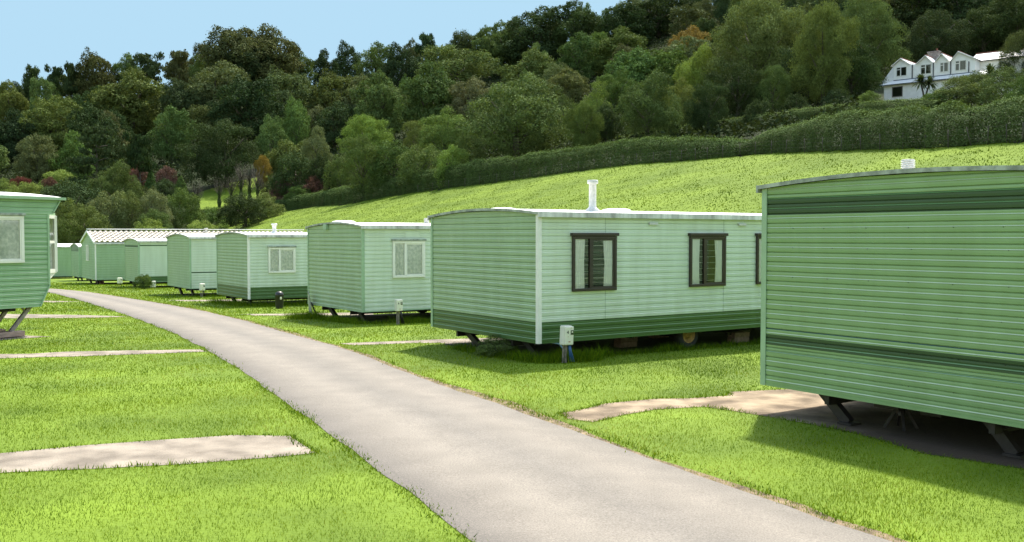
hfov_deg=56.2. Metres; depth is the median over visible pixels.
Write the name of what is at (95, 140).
cedar tree
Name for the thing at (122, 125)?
broadleaf tree
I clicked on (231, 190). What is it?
ivy tree
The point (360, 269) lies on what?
mobile home
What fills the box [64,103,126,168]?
broadleaf tree
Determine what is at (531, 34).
broadleaf tree
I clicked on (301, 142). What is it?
shrub
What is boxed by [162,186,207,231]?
broadleaf tree
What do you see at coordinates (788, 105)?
shrub
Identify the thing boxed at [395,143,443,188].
shrub
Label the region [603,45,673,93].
broadleaf tree
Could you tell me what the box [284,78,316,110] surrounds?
broadleaf tree
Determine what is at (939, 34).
broadleaf tree
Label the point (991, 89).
shrub
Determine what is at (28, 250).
mobile home
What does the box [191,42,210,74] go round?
broadleaf tree
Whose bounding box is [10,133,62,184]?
broadleaf tree
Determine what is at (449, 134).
broadleaf tree
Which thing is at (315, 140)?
broadleaf tree
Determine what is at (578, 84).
broadleaf tree
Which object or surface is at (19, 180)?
shrub
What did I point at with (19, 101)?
broadleaf tree
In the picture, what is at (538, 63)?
broadleaf tree
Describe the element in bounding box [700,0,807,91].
broadleaf tree
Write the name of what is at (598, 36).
broadleaf tree
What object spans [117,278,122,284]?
electricity pillar
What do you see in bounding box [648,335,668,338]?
block stack
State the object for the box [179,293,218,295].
bare soil
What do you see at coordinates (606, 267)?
window
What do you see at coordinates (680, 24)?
broadleaf tree
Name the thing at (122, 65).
broadleaf tree
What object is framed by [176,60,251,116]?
broadleaf tree
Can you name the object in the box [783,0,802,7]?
broadleaf tree
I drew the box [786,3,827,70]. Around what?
broadleaf tree
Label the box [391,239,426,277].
window
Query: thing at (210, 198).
meadow
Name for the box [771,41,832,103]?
broadleaf tree
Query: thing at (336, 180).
shrub
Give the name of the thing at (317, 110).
broadleaf tree
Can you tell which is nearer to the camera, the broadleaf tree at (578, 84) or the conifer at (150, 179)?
the conifer at (150, 179)
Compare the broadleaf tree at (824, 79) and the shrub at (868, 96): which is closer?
the shrub at (868, 96)
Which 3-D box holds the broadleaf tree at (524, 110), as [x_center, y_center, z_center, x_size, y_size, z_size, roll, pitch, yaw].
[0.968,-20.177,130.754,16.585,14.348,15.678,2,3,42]
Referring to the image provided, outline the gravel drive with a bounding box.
[564,389,1023,468]
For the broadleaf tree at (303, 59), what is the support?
on the hillside
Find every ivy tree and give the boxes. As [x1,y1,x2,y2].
[191,179,203,207]
[213,176,226,208]
[226,175,235,202]
[235,162,248,198]
[243,163,255,197]
[251,166,263,198]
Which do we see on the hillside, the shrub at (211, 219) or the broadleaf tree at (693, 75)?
the broadleaf tree at (693, 75)
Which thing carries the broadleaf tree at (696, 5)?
on the hillside
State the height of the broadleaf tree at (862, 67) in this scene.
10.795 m
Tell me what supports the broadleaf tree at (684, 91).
on the hillside
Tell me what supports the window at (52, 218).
in the mobile home at (28, 250)
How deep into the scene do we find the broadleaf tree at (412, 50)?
415.38 m
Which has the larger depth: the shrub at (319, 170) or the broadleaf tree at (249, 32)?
the broadleaf tree at (249, 32)
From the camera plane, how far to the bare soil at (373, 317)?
27.57 m
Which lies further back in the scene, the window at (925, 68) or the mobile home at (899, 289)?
the window at (925, 68)
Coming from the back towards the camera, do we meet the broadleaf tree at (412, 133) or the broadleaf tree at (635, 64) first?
the broadleaf tree at (635, 64)
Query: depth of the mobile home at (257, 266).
33.76 m
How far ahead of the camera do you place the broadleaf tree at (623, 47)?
229.30 m
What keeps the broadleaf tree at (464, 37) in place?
on the hillside
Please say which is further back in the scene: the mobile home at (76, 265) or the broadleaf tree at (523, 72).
the broadleaf tree at (523, 72)
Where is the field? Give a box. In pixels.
[214,142,1023,231]
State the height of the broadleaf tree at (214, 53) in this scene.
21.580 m
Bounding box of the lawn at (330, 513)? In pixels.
[0,277,1023,541]
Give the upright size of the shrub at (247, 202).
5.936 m
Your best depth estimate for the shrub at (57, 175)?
176.49 m
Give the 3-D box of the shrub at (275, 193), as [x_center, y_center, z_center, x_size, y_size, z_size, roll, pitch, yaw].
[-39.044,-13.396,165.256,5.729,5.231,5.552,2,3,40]
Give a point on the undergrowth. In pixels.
(742, 127)
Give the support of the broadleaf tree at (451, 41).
on the hillside
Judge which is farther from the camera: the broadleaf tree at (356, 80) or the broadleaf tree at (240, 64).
the broadleaf tree at (240, 64)
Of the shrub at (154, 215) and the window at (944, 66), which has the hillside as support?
the shrub at (154, 215)
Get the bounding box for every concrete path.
[0,349,203,357]
[0,435,310,472]
[5,314,127,317]
[175,299,241,300]
[247,313,371,315]
[339,338,540,346]
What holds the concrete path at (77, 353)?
on the lawn at (330, 513)
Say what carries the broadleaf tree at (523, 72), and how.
on the hillside
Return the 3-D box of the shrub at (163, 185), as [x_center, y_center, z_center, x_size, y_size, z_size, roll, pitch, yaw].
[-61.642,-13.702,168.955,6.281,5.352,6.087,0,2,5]
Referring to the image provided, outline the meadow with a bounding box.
[199,177,268,209]
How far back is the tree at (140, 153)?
173.60 m
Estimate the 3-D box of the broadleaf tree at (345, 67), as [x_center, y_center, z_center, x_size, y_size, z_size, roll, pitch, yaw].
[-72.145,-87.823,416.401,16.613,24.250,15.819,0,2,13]
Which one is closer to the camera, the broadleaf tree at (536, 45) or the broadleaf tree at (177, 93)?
the broadleaf tree at (177, 93)
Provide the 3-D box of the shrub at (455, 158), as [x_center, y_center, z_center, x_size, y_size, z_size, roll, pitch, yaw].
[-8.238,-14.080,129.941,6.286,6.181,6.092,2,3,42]
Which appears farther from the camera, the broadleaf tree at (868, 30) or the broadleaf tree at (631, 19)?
the broadleaf tree at (631, 19)
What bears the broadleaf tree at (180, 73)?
on the hillside
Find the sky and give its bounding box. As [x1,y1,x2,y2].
[0,0,712,96]
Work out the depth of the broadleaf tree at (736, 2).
262.31 m
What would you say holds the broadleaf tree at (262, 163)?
on the hillside
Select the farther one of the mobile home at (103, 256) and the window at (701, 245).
the mobile home at (103, 256)
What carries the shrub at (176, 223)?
on the hillside
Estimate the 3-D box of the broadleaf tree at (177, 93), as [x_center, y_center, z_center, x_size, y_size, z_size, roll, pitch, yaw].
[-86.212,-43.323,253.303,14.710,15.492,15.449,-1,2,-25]
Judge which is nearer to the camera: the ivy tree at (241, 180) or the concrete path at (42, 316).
the concrete path at (42, 316)
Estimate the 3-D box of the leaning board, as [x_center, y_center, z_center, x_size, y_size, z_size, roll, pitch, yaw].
[-5.686,0.949,27.230,0.228,0.780,0.375,-1,2,-28]
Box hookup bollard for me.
[275,291,283,308]
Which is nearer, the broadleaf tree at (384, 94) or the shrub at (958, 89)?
the shrub at (958, 89)
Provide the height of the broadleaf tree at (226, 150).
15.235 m
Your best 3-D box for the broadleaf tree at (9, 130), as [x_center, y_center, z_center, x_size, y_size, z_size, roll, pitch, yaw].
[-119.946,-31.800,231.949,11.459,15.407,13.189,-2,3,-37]
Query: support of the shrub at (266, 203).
on the field
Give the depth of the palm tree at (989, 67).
133.34 m
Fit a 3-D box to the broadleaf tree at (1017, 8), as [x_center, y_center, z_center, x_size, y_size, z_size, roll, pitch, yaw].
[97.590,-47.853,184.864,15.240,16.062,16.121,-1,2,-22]
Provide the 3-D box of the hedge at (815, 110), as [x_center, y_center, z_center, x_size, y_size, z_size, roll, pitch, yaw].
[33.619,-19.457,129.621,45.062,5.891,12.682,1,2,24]
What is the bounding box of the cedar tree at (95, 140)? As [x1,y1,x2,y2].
[65,124,127,192]
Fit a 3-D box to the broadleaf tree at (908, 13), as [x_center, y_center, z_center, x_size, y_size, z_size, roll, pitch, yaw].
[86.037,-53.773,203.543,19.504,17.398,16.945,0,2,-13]
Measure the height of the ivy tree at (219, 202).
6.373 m
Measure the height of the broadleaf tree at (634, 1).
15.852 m
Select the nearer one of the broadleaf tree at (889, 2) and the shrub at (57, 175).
the shrub at (57, 175)
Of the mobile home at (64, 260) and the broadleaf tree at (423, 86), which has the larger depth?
the broadleaf tree at (423, 86)
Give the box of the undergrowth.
[0,4,996,201]
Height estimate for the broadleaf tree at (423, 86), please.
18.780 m
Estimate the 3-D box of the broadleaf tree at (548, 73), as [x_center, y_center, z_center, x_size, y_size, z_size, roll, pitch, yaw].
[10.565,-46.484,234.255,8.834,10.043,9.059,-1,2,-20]
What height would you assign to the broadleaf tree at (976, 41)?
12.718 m
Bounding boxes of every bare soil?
[91,282,161,283]
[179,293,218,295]
[246,300,307,304]
[326,312,430,322]
[446,328,760,354]
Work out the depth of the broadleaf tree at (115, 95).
252.79 m
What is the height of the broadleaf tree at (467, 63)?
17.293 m
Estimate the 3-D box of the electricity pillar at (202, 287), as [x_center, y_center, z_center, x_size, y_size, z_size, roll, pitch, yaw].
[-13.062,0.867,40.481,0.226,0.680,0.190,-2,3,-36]
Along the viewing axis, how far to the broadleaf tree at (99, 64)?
306.71 m
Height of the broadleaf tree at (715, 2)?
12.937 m
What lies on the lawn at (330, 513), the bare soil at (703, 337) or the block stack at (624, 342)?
the bare soil at (703, 337)
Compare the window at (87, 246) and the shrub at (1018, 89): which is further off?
the shrub at (1018, 89)
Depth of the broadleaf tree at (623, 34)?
245.34 m
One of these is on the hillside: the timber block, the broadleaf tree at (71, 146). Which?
the broadleaf tree at (71, 146)
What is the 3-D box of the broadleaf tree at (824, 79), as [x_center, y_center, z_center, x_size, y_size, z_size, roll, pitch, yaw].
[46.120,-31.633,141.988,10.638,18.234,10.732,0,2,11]
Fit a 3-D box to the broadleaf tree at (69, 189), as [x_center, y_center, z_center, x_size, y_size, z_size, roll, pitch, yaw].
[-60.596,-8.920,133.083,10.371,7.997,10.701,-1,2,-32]
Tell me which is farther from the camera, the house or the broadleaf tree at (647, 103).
the house
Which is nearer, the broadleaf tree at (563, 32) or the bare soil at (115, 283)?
the bare soil at (115, 283)
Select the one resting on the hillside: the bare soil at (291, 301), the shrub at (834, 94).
the shrub at (834, 94)
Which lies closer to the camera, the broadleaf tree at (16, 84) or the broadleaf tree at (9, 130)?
the broadleaf tree at (9, 130)
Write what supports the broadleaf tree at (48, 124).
on the hillside
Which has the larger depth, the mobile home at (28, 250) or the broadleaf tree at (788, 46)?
the broadleaf tree at (788, 46)
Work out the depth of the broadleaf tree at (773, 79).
140.50 m
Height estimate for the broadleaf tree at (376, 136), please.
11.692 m
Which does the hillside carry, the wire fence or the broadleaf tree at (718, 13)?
the broadleaf tree at (718, 13)
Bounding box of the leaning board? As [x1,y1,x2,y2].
[308,291,314,311]
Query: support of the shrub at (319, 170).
on the hillside
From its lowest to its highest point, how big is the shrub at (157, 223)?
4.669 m
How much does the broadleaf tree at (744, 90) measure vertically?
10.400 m
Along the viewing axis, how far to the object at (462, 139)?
136.68 m
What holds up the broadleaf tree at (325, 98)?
on the hillside
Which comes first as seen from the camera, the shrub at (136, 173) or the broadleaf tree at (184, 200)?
the broadleaf tree at (184, 200)
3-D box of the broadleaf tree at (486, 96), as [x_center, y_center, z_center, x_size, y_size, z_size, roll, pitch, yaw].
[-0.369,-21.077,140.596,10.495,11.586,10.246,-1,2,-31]
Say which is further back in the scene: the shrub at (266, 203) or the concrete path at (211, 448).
the shrub at (266, 203)
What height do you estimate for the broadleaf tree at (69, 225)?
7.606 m
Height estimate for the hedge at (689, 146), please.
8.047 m
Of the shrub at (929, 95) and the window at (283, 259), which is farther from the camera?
the shrub at (929, 95)
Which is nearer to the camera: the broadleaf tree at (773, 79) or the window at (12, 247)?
the window at (12, 247)
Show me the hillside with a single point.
(207, 186)
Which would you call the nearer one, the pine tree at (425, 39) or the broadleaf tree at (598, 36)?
the broadleaf tree at (598, 36)
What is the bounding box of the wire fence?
[418,122,1023,189]
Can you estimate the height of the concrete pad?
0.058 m
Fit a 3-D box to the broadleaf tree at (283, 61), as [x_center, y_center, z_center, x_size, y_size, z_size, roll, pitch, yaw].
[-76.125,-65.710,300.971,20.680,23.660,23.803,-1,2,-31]
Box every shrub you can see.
[0,177,19,192]
[9,176,31,186]
[9,181,45,194]
[35,168,75,188]
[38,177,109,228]
[40,176,57,187]
[85,189,130,230]
[110,191,145,230]
[129,167,146,188]
[131,218,168,231]
[132,186,159,212]
[132,274,153,288]
[137,189,174,228]
[137,208,174,231]
[151,178,180,204]
[154,165,178,191]
[154,201,183,231]
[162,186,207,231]
[183,208,206,230]
[187,219,217,231]
[199,207,228,230]
[215,192,267,228]
[217,203,242,225]
[245,191,286,218]
[259,180,275,199]
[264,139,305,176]
[266,151,318,195]
[269,181,293,204]
[284,185,313,204]
[296,140,321,162]
[301,176,326,195]
[303,153,338,190]
[321,154,359,195]
[364,139,414,191]
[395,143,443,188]
[433,143,474,188]
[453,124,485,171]
[471,333,518,356]
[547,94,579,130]
[742,98,773,122]
[780,92,811,117]
[818,88,850,110]
[855,90,885,110]
[918,89,955,109]
[930,75,986,107]
[951,70,1001,105]
[972,64,1023,109]
[1002,75,1023,112]
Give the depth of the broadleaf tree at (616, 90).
176.56 m
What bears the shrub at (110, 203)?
on the hillside
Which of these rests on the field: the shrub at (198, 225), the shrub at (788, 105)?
the shrub at (198, 225)
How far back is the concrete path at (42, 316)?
27.59 m
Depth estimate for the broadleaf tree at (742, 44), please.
198.34 m
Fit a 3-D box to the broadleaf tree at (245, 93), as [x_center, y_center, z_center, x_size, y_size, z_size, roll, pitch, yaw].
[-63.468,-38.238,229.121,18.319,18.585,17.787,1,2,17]
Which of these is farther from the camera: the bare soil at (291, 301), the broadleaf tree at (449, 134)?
the broadleaf tree at (449, 134)
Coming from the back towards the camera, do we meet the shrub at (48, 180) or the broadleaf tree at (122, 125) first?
the broadleaf tree at (122, 125)
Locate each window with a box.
[0,213,25,262]
[49,213,57,278]
[86,245,88,260]
[267,246,296,272]
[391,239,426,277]
[570,233,618,291]
[688,233,727,286]
[755,233,761,283]
[892,86,902,96]
[896,66,906,76]
[920,64,931,74]
[940,62,948,71]
[955,60,966,70]
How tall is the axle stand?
0.246 m
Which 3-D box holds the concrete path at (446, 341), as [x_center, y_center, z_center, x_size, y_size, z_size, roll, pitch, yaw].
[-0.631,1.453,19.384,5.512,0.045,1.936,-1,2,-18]
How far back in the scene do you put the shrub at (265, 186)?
169.48 m
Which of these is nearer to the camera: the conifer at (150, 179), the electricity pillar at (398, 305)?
the electricity pillar at (398, 305)
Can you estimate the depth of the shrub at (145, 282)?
50.45 m
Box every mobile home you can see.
[0,192,65,331]
[52,244,73,277]
[70,244,83,280]
[80,228,303,283]
[123,238,167,286]
[166,234,216,295]
[215,223,307,303]
[305,218,430,322]
[427,180,761,356]
[756,159,1023,458]
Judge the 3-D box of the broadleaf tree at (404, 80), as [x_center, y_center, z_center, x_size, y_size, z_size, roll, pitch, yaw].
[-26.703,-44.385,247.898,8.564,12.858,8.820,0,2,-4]
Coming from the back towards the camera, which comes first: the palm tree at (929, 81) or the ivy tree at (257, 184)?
the ivy tree at (257, 184)
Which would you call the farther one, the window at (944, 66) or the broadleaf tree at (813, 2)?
the broadleaf tree at (813, 2)
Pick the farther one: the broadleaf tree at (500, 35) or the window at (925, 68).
the broadleaf tree at (500, 35)
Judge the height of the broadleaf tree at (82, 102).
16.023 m
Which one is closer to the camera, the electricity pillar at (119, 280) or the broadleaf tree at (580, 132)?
the electricity pillar at (119, 280)
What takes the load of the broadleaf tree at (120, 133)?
on the hillside
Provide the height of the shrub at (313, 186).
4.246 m
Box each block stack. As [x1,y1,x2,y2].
[614,337,637,347]
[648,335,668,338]
[727,331,749,342]
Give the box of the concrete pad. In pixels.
[0,335,48,339]
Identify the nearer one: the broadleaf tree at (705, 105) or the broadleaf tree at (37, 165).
the broadleaf tree at (705, 105)
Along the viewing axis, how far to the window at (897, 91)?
149.02 m
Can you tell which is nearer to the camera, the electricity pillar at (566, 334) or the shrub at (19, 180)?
the electricity pillar at (566, 334)
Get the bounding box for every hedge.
[241,134,751,217]
[602,97,943,145]
[736,92,1023,154]
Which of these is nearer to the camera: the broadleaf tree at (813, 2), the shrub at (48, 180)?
the shrub at (48, 180)
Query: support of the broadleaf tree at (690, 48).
on the hillside
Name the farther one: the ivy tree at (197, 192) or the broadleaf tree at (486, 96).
the ivy tree at (197, 192)
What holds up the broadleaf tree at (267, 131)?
on the hillside
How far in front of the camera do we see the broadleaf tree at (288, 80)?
246.02 m
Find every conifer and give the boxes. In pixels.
[144,169,155,191]
[174,176,189,193]
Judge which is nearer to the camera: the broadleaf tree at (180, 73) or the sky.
the broadleaf tree at (180, 73)
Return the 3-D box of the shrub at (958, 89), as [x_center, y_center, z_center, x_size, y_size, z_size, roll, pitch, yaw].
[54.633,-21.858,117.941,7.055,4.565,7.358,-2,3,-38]
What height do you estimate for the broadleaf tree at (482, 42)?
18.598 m
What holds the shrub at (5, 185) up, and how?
on the hillside
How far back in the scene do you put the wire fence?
72.68 m
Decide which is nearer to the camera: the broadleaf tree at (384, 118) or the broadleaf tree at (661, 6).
the broadleaf tree at (384, 118)
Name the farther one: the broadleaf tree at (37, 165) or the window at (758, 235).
the broadleaf tree at (37, 165)
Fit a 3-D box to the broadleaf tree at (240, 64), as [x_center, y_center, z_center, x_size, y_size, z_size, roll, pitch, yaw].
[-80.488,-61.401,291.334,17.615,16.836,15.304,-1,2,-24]
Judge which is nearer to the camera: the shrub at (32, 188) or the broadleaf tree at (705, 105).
the broadleaf tree at (705, 105)
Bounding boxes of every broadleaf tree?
[0,79,31,125]
[0,80,35,119]
[0,107,40,165]
[0,144,10,173]
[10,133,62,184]
[16,94,82,152]
[27,74,66,121]
[46,129,95,178]
[54,73,79,108]
[54,197,115,243]
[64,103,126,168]
[69,46,121,101]
[70,85,105,122]
[84,67,169,134]
[86,158,146,214]
[101,110,130,162]
[102,106,134,148]
[110,52,141,97]
[147,105,198,162]
[157,77,214,129]
[166,60,190,82]
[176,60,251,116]
[177,118,260,188]
[187,104,251,144]
[188,53,211,85]
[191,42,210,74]
[195,24,272,85]
[205,74,286,143]
[217,41,275,85]
[218,25,277,70]
[242,23,305,89]
[253,155,273,184]
[254,112,289,164]
[259,64,316,128]
[281,95,311,148]
[282,51,317,85]
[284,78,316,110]
[300,126,332,166]
[304,100,355,149]
[305,104,332,145]
[306,68,363,119]
[308,48,338,91]
[332,39,363,77]
[334,73,377,117]
[335,135,384,199]
[336,113,395,166]
[349,69,405,135]
[352,40,395,81]
[377,41,420,88]
[377,84,415,122]
[392,58,463,131]
[398,37,423,67]
[399,73,421,116]
[400,119,432,160]
[414,43,499,93]
[416,105,475,160]
[442,75,496,126]
[445,39,468,74]
[452,28,485,71]
[456,71,572,168]
[464,25,507,77]
[474,90,536,159]
[475,19,522,72]
[492,46,560,90]
[500,5,570,67]
[501,15,523,57]
[510,69,538,96]
[522,42,547,68]
[538,61,567,94]
[541,0,605,56]
[544,66,589,101]
[555,31,603,80]
[561,100,605,154]
[573,2,599,35]
[578,32,613,70]
[579,80,616,130]
[587,100,623,149]
[592,25,647,75]
[593,0,656,45]
[595,68,635,113]
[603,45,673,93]
[605,43,638,80]
[613,66,683,148]
[615,0,645,32]
[632,0,696,37]
[636,45,696,94]
[655,35,721,82]
[656,76,700,125]
[664,3,725,46]
[667,25,710,59]
[672,41,729,99]
[682,79,730,135]
[684,0,708,16]
[689,0,722,24]
[689,18,721,50]
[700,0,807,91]
[704,60,768,117]
[711,0,730,25]
[711,0,731,8]
[727,0,748,28]
[727,26,748,77]
[747,5,811,74]
[751,64,795,112]
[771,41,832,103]
[779,12,825,70]
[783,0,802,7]
[786,0,862,106]
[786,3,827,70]
[794,0,826,13]
[825,0,875,24]
[829,11,894,60]
[830,40,886,100]
[834,0,912,75]
[864,0,909,48]
[885,0,955,48]
[899,8,973,61]
[920,0,1007,46]
[947,0,1019,55]
[970,0,1023,55]
[997,29,1023,79]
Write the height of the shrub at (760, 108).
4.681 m
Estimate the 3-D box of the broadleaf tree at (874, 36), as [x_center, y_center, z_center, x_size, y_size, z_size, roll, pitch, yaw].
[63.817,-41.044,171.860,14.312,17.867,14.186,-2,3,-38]
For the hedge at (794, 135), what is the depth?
64.84 m
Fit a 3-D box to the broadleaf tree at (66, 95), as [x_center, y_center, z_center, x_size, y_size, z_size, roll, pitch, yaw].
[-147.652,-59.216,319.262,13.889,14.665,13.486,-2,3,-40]
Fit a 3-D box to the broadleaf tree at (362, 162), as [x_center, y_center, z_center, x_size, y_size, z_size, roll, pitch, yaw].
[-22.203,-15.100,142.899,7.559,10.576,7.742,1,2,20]
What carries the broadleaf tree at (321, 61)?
on the hillside
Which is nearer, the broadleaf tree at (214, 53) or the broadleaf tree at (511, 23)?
the broadleaf tree at (214, 53)
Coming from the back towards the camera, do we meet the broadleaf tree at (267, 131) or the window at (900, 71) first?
the broadleaf tree at (267, 131)
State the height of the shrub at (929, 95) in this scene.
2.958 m
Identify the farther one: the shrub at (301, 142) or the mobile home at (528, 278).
the shrub at (301, 142)
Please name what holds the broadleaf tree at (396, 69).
on the hillside
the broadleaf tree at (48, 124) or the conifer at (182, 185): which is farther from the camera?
the broadleaf tree at (48, 124)
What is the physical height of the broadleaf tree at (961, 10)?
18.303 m
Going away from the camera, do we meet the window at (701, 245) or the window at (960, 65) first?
the window at (701, 245)
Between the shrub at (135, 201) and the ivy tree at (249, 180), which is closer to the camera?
the shrub at (135, 201)
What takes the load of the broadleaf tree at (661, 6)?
on the hillside
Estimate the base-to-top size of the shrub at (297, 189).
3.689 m
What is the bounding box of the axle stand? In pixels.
[883,409,917,430]
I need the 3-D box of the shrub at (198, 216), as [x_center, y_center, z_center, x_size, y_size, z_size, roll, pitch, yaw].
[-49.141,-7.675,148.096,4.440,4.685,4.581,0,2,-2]
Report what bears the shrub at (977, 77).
on the hillside
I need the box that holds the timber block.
[0,330,24,337]
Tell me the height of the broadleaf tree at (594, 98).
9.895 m
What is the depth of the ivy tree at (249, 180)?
169.04 m
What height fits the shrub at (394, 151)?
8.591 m
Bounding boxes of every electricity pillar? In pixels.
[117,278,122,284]
[199,283,205,296]
[395,299,404,324]
[559,325,574,362]
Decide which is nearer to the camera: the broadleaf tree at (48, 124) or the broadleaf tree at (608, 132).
the broadleaf tree at (608, 132)
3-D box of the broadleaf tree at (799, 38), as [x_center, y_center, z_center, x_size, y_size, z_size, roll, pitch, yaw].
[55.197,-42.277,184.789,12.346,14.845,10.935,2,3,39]
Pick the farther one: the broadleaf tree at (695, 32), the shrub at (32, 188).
the broadleaf tree at (695, 32)
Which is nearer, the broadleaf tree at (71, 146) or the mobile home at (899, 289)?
the mobile home at (899, 289)
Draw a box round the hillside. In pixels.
[0,10,1023,243]
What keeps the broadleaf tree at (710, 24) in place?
on the hillside
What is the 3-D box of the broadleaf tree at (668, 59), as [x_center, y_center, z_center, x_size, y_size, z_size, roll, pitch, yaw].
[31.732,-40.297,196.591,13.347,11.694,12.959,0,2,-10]
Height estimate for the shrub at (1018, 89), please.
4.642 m
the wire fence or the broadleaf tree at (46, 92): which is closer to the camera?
the wire fence
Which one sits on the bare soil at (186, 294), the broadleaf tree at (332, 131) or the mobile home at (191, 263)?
the mobile home at (191, 263)
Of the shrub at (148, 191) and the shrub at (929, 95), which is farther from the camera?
the shrub at (148, 191)
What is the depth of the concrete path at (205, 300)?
37.45 m
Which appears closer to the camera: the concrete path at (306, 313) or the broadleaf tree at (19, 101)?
the concrete path at (306, 313)
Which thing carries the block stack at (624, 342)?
on the bare soil at (703, 337)
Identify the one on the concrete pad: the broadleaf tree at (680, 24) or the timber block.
the timber block
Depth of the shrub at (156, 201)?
129.73 m
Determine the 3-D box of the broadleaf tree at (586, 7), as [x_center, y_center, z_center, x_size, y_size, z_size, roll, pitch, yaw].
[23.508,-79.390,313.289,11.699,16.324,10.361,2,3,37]
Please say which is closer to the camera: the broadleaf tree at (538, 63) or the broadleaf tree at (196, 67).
the broadleaf tree at (538, 63)
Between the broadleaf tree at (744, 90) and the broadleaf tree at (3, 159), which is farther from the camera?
the broadleaf tree at (3, 159)
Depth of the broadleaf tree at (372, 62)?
308.35 m
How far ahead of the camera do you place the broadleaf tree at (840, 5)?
194.52 m
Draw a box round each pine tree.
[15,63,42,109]
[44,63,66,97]
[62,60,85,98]
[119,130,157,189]
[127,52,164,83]
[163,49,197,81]
[413,32,438,62]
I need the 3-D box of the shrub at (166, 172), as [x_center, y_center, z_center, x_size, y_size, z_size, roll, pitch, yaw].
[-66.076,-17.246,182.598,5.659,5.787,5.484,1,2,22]
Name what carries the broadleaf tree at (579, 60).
on the hillside
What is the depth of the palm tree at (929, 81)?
140.48 m
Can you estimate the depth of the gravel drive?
11.03 m
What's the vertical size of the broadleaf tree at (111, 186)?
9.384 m
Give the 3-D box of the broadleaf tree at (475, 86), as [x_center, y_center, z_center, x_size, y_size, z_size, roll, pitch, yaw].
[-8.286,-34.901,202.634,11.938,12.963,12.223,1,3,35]
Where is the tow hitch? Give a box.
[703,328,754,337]
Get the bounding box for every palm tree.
[911,73,937,96]
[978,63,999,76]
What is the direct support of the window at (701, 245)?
in the mobile home at (528, 278)
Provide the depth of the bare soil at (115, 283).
60.36 m
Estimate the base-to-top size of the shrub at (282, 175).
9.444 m
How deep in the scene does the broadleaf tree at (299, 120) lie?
216.44 m
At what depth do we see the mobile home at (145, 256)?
52.59 m
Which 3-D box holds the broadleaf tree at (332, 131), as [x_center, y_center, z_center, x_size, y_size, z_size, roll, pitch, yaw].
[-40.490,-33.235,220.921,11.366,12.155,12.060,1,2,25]
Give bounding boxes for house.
[882,48,1023,100]
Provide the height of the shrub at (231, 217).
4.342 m
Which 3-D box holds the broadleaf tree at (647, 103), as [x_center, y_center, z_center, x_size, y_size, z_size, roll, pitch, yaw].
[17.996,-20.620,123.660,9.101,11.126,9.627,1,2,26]
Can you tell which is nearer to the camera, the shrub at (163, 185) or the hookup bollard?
the hookup bollard
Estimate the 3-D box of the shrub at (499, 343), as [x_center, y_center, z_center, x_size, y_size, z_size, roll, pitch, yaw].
[-0.272,1.321,17.030,0.907,0.436,0.870,1,2,14]
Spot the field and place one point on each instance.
(653, 177)

